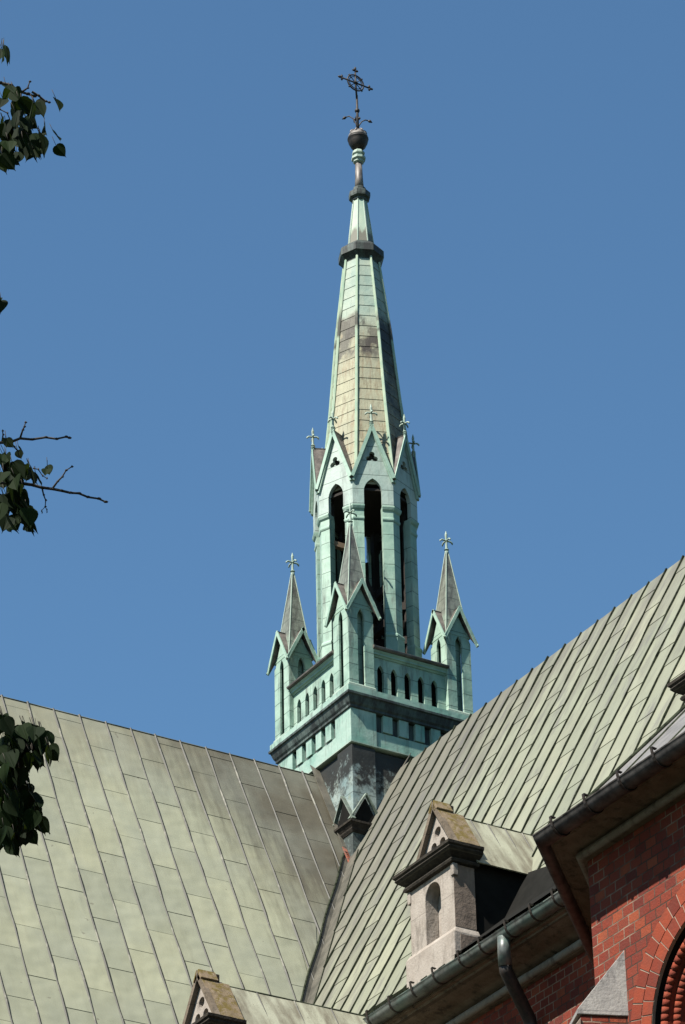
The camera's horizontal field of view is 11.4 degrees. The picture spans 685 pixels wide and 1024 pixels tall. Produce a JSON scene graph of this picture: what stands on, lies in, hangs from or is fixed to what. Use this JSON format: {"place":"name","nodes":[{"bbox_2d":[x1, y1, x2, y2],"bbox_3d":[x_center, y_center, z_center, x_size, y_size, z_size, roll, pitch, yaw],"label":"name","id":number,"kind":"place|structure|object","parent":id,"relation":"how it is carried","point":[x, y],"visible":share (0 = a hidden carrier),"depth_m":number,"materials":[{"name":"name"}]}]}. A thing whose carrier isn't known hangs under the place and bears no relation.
{"place":"outdoors","nodes":[
{"label":"outdoors","id":0,"kind":"place"},
{"bbox_2d":[0,0,684,765],"label":"sky","id":1,"kind":"structure","parent":0,"point":[170,282],"materials":[{"name":"blue"}]},
{"label":"ground","id":2,"kind":"structure","parent":0,"visible":0},
{"bbox_2d":[0,39,107,856],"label":"lime tree","id":3,"kind":"object","parent":2,"relation":"on","point":[22,818],"visible":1,"depth_m":17.65,"materials":[{"name":"green plant"}]},
{"bbox_2d":[0,555,684,1023],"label":"church","id":4,"kind":"structure","parent":2,"relation":"on","point":[146,877],"depth_m":41.64,"materials":[{"name":"metal"}]},
{"bbox_2d":[182,969,366,1023],"bbox_3d":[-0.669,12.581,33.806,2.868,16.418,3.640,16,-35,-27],"label":"dormer","id":5,"kind":"structure","parent":4,"relation":"attached to","point":[213,999],"depth_m":36.93,"materials":[{"name":"grey metal"}]},
{"bbox_2d":[266,67,478,861],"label":"ridge turret","id":6,"kind":"object","parent":4,"relation":"on","point":[369,704],"visible":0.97,"depth_m":48.27,"materials":[{"name":"metal"}]},
{"bbox_2d":[532,704,684,1023],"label":"side chapel","id":7,"kind":"structure","parent":2,"relation":"on","point":[611,847],"depth_m":29.20,"materials":[{"name":"red brick"}]},
{"bbox_2d":[631,883,684,1023],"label":"window","id":8,"kind":"structure","parent":7,"relation":"in","point":[659,994],"depth_m":28.70,"materials":[{"name":"brick"}]}
]}

